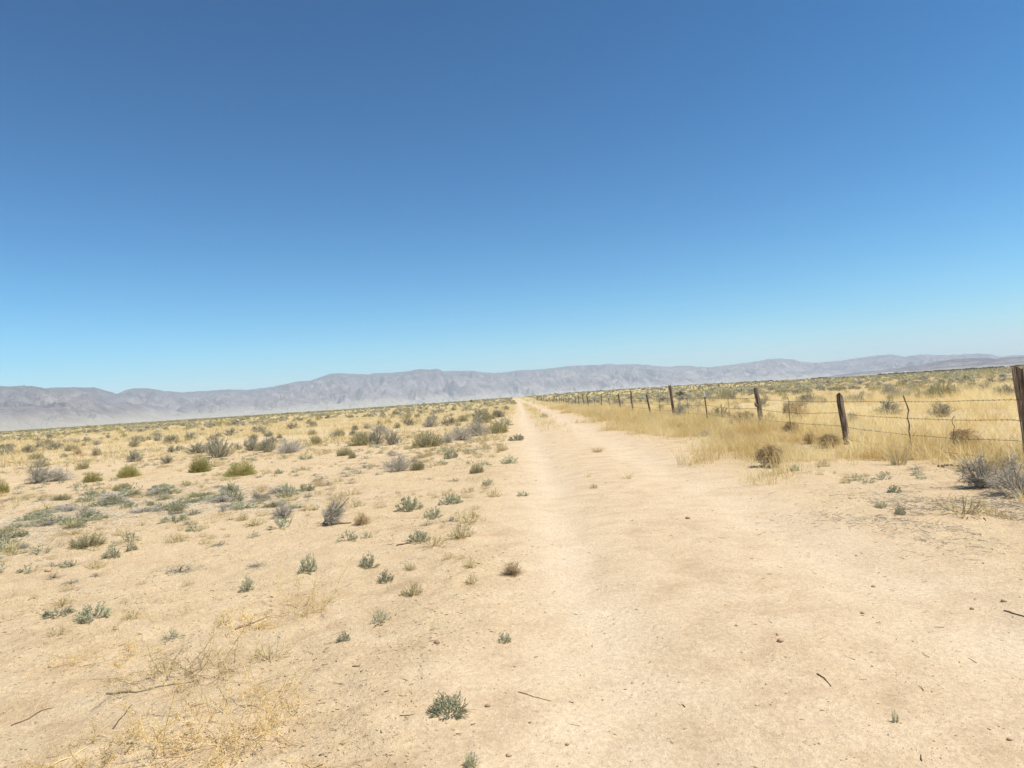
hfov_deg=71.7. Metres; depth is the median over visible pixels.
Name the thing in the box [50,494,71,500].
olive bush
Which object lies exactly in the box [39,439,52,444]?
olive bush
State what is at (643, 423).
roadside grass
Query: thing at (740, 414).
tumbleweed
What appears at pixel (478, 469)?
olive bush
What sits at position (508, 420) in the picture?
weed
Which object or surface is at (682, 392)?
grey shrubs
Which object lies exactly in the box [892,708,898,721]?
weed
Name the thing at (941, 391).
olive bush
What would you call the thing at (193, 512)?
weed
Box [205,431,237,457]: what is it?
sagebrush
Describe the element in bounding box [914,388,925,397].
sagebrush
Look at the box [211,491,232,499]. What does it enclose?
weed
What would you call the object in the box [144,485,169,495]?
dead shrub
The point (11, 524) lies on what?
weed
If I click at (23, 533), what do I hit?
weed
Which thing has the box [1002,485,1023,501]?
pale stalks
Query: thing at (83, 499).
weed
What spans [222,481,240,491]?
weed
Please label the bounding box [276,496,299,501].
dry weed
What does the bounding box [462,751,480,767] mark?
leafy weed
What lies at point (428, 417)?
sagebrush
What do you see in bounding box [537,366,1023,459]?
barbed wire fence
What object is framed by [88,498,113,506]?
weed
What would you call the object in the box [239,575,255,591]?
weed
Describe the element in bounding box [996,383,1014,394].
sagebrush
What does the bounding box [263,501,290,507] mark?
weed
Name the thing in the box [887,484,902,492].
weed
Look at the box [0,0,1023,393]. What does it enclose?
sky
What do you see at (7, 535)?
weed
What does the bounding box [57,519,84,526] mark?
dry weed
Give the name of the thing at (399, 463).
dead shrub
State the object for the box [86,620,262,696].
straw weed
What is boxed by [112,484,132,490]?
olive bush
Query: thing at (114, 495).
dead shrub
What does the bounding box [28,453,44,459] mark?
olive bush
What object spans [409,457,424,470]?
olive bush
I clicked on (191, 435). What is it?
sagebrush
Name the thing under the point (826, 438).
tumbleweed
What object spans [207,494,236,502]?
dead shrub
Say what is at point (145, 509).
dead shrub
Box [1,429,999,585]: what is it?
dead twig cover
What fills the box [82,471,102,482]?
green bush
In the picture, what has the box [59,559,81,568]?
weed
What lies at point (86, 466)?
olive bush
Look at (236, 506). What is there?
weed
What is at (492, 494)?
dry weed
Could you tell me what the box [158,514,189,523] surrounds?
weed
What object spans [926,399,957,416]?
sagebrush
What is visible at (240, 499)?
weed
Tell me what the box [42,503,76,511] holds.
dead shrub
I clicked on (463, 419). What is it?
olive bush
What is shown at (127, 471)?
green bush
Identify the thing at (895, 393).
sagebrush
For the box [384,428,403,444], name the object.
sagebrush
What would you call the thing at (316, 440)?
olive bush
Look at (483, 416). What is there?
olive bush
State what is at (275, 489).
dead shrub
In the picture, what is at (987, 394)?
field grass
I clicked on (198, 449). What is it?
sagebrush
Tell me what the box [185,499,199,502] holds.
weed
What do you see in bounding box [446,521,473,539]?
dry weed
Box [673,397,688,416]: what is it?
dead shrub
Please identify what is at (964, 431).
tumbleweed
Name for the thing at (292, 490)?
weed
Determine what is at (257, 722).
straw weed
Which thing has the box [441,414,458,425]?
sagebrush
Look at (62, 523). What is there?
weed
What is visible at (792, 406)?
tumbleweed
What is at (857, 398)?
sagebrush
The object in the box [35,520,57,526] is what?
dead shrub
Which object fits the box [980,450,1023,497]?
dead shrub
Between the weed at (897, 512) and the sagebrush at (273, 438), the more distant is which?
the sagebrush at (273, 438)
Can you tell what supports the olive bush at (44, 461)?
on the ground at (566, 578)
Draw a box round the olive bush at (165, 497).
[153,495,174,500]
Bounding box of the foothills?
[827,356,1023,377]
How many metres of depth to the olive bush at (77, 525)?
11.13 m
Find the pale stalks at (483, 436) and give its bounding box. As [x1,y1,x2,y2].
[477,428,490,441]
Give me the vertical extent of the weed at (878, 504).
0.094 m
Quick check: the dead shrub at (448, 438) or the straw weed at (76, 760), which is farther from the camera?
the dead shrub at (448, 438)
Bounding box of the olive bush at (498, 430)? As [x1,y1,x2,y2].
[485,419,507,433]
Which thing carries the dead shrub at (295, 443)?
on the ground at (566, 578)
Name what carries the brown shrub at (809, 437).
on the ground at (566, 578)
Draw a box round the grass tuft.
[581,446,608,451]
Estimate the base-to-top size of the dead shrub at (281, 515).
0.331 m
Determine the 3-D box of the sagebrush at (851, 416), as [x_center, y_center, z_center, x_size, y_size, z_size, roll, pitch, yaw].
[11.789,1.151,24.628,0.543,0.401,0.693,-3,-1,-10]
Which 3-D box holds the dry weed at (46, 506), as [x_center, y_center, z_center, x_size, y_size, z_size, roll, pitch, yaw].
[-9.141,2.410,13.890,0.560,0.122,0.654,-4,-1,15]
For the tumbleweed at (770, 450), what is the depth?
13.28 m
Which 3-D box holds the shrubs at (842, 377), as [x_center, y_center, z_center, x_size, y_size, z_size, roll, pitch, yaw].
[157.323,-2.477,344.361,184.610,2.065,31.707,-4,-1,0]
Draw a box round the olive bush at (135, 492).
[129,490,143,495]
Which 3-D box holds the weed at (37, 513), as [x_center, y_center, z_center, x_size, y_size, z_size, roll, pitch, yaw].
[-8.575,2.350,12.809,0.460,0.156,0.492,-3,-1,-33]
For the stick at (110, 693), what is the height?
0.028 m
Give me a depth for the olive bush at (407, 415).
81.76 m
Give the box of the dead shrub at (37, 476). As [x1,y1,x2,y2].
[24,460,57,483]
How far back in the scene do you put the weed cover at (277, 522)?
16.47 m
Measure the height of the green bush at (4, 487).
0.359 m
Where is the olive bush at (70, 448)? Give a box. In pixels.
[64,444,77,450]
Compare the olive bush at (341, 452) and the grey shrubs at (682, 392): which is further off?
the grey shrubs at (682, 392)
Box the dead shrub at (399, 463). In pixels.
[379,452,410,471]
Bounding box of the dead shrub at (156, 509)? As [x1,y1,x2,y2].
[149,503,165,511]
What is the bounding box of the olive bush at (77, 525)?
[63,522,86,528]
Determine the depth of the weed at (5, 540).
10.09 m
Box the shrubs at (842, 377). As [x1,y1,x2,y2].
[661,367,1003,389]
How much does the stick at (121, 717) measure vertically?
0.015 m
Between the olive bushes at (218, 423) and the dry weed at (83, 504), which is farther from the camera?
the olive bushes at (218, 423)
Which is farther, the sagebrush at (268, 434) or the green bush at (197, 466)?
the sagebrush at (268, 434)
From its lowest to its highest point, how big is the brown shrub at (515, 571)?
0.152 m
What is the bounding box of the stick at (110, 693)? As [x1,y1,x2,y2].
[106,679,196,694]
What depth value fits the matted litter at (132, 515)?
12.49 m
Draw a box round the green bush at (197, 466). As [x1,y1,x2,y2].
[188,455,213,472]
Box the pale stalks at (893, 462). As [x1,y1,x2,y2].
[866,436,918,464]
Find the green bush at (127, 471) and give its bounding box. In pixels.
[115,463,142,477]
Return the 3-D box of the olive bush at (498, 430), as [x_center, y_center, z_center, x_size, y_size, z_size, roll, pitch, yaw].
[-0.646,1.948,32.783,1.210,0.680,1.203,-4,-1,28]
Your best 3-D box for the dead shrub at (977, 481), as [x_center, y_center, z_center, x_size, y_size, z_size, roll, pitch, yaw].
[6.331,1.140,9.537,0.816,0.551,0.852,-4,-1,32]
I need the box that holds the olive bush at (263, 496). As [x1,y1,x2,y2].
[256,491,271,498]
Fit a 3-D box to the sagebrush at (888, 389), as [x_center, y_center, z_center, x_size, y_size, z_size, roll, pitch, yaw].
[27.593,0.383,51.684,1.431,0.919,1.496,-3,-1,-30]
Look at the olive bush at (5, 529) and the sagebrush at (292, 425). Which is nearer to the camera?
the olive bush at (5, 529)
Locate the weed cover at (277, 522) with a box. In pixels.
[0,428,926,640]
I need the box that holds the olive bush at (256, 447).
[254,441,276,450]
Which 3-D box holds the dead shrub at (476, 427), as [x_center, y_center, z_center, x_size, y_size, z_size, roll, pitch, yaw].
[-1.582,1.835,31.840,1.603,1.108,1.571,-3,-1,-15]
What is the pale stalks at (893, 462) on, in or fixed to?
on the ground at (566, 578)
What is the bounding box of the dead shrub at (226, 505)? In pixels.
[213,503,237,507]
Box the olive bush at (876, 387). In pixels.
[867,384,882,390]
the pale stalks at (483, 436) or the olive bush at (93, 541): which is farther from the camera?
the pale stalks at (483, 436)
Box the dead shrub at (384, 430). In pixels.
[370,425,389,434]
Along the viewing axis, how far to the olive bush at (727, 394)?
70.83 m
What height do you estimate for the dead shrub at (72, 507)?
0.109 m
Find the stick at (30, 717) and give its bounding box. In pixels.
[11,708,50,725]
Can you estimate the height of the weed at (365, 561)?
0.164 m
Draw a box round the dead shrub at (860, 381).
[853,379,866,384]
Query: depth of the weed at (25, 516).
12.41 m
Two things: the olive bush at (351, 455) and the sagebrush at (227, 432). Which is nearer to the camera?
the olive bush at (351, 455)
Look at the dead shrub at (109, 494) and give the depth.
15.43 m
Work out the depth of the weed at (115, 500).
14.13 m
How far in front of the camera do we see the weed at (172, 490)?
15.48 m
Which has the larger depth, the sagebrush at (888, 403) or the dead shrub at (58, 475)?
the sagebrush at (888, 403)
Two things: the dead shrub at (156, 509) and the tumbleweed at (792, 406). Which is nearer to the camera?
the dead shrub at (156, 509)
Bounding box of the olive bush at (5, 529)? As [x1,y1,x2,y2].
[0,526,21,532]
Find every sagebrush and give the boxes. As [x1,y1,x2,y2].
[0,447,20,454]
[20,443,39,452]
[39,442,64,450]
[89,447,101,455]
[126,449,143,461]
[152,435,161,440]
[157,454,173,463]
[163,433,180,442]
[167,445,175,451]
[184,430,197,439]
[184,439,208,453]
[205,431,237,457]
[222,428,239,435]
[233,441,241,449]
[243,434,259,450]
[255,436,275,452]
[256,426,267,431]
[263,431,273,436]
[265,435,278,442]
[287,422,299,428]
[367,429,384,444]
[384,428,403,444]
[403,418,416,425]
[426,415,439,421]
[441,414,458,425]
[469,407,487,415]
[492,407,503,417]
[708,404,730,418]
[761,399,769,406]
[800,392,818,400]
[846,412,857,421]
[847,393,864,402]
[873,399,906,413]
[879,386,897,394]
[886,389,911,397]
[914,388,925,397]
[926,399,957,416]
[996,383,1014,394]
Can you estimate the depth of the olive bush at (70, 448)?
47.24 m
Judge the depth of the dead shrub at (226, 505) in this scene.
12.61 m
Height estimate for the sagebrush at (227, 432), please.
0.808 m
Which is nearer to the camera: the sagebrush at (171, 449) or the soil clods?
the soil clods
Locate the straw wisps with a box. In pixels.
[0,432,508,766]
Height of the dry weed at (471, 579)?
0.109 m
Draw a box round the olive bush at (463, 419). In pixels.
[456,414,467,421]
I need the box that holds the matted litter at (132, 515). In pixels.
[0,479,403,576]
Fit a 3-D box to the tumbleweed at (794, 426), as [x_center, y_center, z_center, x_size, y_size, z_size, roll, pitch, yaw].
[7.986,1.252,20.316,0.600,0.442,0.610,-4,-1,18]
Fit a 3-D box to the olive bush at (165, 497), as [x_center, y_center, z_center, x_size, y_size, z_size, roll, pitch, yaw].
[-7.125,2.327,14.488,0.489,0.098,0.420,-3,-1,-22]
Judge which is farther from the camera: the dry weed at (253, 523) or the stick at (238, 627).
the dry weed at (253, 523)
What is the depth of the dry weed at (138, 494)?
15.30 m
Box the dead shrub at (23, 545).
[16,541,31,549]
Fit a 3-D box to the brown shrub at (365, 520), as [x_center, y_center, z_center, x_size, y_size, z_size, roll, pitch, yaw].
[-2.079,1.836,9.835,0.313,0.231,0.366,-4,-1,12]
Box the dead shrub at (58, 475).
[46,465,79,480]
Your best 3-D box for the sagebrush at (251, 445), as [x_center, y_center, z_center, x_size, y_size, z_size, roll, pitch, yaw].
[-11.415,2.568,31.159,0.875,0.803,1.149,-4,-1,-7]
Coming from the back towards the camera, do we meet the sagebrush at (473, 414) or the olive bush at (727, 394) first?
the olive bush at (727, 394)
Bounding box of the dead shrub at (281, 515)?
[268,500,297,518]
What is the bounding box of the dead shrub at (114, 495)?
[95,492,132,500]
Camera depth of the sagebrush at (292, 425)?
67.59 m
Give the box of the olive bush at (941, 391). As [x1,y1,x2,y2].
[926,379,955,397]
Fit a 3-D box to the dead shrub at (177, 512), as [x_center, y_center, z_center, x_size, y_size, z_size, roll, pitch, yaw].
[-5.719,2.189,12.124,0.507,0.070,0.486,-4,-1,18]
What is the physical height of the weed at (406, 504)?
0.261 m
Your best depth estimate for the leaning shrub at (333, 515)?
9.93 m
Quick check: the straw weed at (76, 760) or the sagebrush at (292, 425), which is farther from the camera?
the sagebrush at (292, 425)
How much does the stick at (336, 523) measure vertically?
0.030 m
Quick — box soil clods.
[0,423,1023,767]
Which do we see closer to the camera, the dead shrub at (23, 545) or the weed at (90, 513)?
the dead shrub at (23, 545)
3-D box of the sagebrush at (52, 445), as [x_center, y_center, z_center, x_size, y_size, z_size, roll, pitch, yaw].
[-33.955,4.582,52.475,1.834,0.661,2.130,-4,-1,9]
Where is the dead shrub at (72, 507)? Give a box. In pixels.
[50,504,88,511]
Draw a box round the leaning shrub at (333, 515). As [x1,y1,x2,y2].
[320,493,349,524]
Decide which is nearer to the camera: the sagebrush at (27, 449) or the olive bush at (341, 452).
the olive bush at (341, 452)
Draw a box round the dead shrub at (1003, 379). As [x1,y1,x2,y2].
[996,376,1009,382]
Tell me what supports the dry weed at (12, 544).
on the ground at (566, 578)
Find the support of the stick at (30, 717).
on the ground at (566, 578)
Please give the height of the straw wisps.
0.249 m
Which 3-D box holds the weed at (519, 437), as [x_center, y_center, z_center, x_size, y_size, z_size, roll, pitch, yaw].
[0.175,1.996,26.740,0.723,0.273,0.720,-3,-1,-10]
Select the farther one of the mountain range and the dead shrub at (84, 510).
the mountain range
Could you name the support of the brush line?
on the ground at (566, 578)
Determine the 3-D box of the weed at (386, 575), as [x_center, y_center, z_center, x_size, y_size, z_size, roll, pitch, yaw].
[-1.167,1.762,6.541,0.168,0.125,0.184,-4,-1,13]
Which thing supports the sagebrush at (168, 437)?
on the ground at (566, 578)
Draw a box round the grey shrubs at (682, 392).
[0,367,1023,441]
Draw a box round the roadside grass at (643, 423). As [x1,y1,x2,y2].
[548,401,1023,485]
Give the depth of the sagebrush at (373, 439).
29.79 m
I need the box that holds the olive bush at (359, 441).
[346,430,371,445]
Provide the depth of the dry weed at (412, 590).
6.00 m
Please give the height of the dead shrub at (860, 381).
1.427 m
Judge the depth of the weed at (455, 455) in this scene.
19.97 m
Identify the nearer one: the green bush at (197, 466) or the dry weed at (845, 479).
the dry weed at (845, 479)
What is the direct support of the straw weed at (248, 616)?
on the ground at (566, 578)
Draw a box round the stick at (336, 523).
[323,522,350,525]
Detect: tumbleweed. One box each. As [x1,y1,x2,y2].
[729,410,756,425]
[753,443,785,466]
[781,421,799,432]
[782,402,809,418]
[817,434,841,447]
[946,427,983,444]
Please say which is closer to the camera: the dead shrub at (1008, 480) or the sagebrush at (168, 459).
the dead shrub at (1008, 480)
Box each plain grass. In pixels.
[0,372,1012,475]
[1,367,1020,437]
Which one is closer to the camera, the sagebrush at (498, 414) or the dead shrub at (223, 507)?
the dead shrub at (223, 507)
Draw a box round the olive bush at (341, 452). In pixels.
[335,444,351,455]
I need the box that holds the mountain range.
[0,353,1023,430]
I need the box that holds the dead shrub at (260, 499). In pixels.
[244,497,274,502]
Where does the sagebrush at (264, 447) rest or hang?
on the ground at (566, 578)
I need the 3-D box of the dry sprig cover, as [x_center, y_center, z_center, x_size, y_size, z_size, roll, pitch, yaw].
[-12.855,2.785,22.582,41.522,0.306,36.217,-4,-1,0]
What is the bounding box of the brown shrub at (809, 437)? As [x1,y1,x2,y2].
[801,430,818,443]
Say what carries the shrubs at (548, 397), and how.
on the ground at (566, 578)
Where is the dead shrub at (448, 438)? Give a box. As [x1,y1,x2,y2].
[440,432,458,442]
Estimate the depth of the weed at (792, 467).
12.55 m
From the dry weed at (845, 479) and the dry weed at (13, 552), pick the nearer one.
the dry weed at (13, 552)
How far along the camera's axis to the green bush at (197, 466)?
20.95 m
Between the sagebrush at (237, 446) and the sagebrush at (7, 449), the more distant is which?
the sagebrush at (7, 449)
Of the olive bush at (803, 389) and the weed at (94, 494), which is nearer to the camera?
the weed at (94, 494)
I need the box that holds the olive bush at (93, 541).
[67,532,107,548]
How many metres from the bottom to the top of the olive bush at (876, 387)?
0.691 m
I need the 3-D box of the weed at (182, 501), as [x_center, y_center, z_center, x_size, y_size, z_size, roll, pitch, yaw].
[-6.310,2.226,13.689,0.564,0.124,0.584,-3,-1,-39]
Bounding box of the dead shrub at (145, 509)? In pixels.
[126,506,153,513]
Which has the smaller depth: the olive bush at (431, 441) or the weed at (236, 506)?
the weed at (236, 506)
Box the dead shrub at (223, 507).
[218,504,226,511]
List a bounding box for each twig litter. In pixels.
[0,428,1023,767]
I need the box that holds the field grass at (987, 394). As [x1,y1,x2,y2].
[600,376,1023,473]
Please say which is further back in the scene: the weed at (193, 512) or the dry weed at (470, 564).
the weed at (193, 512)
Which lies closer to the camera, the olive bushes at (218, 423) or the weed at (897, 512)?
the weed at (897, 512)
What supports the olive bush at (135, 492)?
on the ground at (566, 578)
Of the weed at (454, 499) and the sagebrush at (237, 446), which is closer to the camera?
the weed at (454, 499)
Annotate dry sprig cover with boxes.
[0,426,1023,677]
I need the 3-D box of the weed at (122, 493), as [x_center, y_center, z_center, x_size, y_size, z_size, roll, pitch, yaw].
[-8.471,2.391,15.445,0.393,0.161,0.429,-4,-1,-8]
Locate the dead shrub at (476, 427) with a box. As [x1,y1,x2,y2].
[463,415,494,436]
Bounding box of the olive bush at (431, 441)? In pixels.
[410,429,446,447]
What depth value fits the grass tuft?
19.06 m
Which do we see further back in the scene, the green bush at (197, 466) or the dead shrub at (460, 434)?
the dead shrub at (460, 434)
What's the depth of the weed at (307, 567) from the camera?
7.05 m
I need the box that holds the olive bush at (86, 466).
[75,461,90,469]
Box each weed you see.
[0,530,21,538]
[0,537,22,543]
[0,541,29,548]
[0,547,28,555]
[3,522,31,527]
[12,514,41,521]
[15,528,30,536]
[19,712,151,767]
[23,521,37,526]
[24,627,163,678]
[26,509,50,518]
[32,504,57,511]
[40,605,76,618]
[45,514,64,522]
[54,516,75,522]
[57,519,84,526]
[58,517,88,525]
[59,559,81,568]
[69,612,368,767]
[73,501,92,506]
[74,495,101,502]
[74,600,113,622]
[76,511,99,516]
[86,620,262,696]
[87,490,100,496]
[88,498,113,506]
[89,514,111,519]
[100,546,120,558]
[102,499,128,506]
[118,490,131,496]
[121,500,138,508]
[126,543,138,550]
[130,491,153,497]
[144,502,168,508]
[153,485,184,494]
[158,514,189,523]
[160,503,187,510]
[166,502,181,510]
[172,496,199,503]
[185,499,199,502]
[185,509,202,514]
[195,495,215,500]
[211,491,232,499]
[218,599,279,635]
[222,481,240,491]
[225,490,244,497]
[230,496,241,501]
[230,501,259,509]
[239,518,269,525]
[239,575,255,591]
[257,556,356,621]
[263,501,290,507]
[275,483,300,496]
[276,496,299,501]
[297,484,315,491]
[297,553,318,573]
[299,454,313,459]
[299,502,319,510]
[336,630,350,641]
[359,551,379,568]
[376,568,393,582]
[395,496,422,511]
[399,580,423,595]
[402,561,416,570]
[407,529,430,541]
[424,506,443,518]
[426,689,469,720]
[438,493,463,504]
[443,450,457,458]
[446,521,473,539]
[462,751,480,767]
[463,556,476,567]
[464,573,478,584]
[486,488,501,496]
[491,416,513,425]
[497,443,508,450]
[498,632,511,643]
[500,454,517,463]
[509,434,523,440]
[789,465,799,470]
[839,477,850,483]
[872,500,887,507]
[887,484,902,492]
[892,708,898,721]
[894,505,906,514]
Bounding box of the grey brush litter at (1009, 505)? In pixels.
[699,473,1023,612]
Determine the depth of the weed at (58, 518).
11.97 m
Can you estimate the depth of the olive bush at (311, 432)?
47.60 m
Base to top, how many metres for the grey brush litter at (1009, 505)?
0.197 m
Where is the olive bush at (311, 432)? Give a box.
[307,428,316,434]
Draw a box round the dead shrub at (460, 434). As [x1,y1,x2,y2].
[449,424,475,439]
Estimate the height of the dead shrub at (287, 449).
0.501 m
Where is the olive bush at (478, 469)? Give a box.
[469,463,484,472]
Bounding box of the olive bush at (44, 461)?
[32,457,51,467]
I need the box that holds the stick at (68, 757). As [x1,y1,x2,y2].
[52,747,87,766]
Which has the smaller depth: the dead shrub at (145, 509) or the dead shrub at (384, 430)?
the dead shrub at (145, 509)
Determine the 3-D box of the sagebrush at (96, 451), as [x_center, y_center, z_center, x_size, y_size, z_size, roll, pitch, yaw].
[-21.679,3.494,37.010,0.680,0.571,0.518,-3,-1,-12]
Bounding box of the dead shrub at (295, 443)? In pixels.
[274,439,303,451]
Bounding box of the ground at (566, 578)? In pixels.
[0,366,1023,767]
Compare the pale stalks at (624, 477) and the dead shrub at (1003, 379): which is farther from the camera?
the dead shrub at (1003, 379)
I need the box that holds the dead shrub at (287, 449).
[273,443,301,453]
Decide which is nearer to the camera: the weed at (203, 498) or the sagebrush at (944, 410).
the weed at (203, 498)
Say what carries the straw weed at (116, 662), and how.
on the ground at (566, 578)
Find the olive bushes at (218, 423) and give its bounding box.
[10,369,1006,437]
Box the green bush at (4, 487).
[0,479,10,492]
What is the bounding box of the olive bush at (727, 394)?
[716,388,735,399]
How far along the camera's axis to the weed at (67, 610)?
6.06 m
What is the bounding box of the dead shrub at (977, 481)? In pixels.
[953,450,1015,489]
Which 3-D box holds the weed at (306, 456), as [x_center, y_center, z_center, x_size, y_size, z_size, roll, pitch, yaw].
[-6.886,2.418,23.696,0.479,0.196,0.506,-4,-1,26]
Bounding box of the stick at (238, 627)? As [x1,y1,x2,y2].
[235,616,267,629]
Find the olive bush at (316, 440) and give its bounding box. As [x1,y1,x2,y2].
[308,434,321,443]
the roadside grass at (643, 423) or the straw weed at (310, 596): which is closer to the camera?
the straw weed at (310, 596)
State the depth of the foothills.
5732.57 m
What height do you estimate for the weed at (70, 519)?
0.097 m
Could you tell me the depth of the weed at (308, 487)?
14.11 m
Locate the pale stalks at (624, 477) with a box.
[615,469,634,478]
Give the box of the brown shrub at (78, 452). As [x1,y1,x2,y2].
[72,447,84,454]
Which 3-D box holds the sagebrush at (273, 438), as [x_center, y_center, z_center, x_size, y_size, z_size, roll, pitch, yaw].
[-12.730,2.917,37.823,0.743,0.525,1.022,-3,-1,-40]
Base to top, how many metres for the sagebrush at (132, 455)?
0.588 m
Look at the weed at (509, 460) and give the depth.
17.39 m
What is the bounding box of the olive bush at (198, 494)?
[189,491,213,496]
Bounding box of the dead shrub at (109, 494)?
[98,491,126,498]
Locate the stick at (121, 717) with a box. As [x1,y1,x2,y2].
[112,704,132,728]
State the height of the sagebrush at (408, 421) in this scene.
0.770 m
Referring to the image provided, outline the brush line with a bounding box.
[570,365,1022,392]
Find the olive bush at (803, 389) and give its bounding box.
[797,387,812,394]
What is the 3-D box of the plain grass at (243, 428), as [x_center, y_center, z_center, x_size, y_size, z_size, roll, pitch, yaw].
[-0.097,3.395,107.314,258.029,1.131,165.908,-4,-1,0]
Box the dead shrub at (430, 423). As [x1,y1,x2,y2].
[421,417,442,426]
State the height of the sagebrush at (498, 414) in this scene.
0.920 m
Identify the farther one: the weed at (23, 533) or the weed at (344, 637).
the weed at (23, 533)
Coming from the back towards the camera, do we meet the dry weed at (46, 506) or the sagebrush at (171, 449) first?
the sagebrush at (171, 449)
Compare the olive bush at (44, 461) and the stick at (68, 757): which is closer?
the stick at (68, 757)
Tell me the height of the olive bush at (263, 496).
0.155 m
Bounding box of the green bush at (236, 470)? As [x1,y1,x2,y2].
[220,461,257,476]
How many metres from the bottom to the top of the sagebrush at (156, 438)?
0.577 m
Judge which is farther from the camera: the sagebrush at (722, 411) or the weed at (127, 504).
the sagebrush at (722, 411)
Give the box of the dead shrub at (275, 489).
[265,483,286,493]
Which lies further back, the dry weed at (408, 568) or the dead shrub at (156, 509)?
the dead shrub at (156, 509)
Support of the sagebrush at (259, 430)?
on the ground at (566, 578)
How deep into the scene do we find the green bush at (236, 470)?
18.61 m
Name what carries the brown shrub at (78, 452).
on the ground at (566, 578)
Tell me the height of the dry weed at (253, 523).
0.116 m
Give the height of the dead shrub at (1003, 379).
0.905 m
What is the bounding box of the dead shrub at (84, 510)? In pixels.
[75,508,99,514]
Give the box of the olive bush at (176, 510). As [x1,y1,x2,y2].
[168,505,183,511]
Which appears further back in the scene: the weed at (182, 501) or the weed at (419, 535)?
the weed at (182, 501)
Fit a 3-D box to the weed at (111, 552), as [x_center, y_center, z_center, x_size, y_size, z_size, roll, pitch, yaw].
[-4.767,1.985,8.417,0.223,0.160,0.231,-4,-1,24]
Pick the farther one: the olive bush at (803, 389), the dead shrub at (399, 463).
the olive bush at (803, 389)
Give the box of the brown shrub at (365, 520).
[351,509,372,524]
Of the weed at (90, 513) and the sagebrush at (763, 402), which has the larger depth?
the sagebrush at (763, 402)
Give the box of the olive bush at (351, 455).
[348,450,356,458]
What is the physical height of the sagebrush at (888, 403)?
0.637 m
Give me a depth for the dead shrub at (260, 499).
13.09 m
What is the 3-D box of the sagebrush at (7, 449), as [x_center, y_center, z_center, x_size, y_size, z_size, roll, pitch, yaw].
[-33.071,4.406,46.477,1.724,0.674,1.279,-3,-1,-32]
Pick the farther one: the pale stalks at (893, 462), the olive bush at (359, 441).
the olive bush at (359, 441)
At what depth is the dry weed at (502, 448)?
21.38 m
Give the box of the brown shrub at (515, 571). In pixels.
[500,560,526,576]
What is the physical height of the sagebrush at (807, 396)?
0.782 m
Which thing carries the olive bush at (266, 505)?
on the ground at (566, 578)
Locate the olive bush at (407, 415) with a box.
[398,413,411,418]
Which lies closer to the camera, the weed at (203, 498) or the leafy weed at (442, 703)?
the leafy weed at (442, 703)
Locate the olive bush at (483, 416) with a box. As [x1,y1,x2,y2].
[471,409,491,422]
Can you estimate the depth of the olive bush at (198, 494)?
14.67 m
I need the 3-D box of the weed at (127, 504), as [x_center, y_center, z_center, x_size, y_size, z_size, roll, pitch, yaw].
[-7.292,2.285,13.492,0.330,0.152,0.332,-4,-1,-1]
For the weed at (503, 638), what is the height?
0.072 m
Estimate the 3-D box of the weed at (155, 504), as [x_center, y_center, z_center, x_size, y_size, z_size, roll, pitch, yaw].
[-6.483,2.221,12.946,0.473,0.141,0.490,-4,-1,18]
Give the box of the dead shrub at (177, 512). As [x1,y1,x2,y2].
[167,510,187,514]
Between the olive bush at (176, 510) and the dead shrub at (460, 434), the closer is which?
the olive bush at (176, 510)
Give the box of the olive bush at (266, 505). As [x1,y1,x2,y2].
[261,503,279,507]
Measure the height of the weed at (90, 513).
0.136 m
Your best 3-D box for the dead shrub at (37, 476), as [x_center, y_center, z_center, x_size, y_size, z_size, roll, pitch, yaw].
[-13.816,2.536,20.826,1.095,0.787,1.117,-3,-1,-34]
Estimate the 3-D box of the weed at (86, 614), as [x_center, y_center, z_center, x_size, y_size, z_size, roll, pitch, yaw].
[-3.444,1.853,5.785,0.296,0.134,0.316,-4,-1,17]
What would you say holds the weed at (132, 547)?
on the ground at (566, 578)
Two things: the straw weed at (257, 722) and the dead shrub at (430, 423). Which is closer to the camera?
the straw weed at (257, 722)
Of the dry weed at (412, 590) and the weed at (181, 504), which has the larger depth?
the weed at (181, 504)
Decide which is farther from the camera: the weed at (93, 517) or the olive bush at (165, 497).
the olive bush at (165, 497)
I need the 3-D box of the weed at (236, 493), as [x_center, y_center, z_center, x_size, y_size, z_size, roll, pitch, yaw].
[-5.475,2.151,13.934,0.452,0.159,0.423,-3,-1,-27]
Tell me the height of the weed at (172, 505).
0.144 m
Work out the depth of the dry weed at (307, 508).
11.45 m
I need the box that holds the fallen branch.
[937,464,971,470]
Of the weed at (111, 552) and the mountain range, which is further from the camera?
the mountain range
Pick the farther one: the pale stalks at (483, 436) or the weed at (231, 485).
the pale stalks at (483, 436)
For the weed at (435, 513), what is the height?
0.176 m

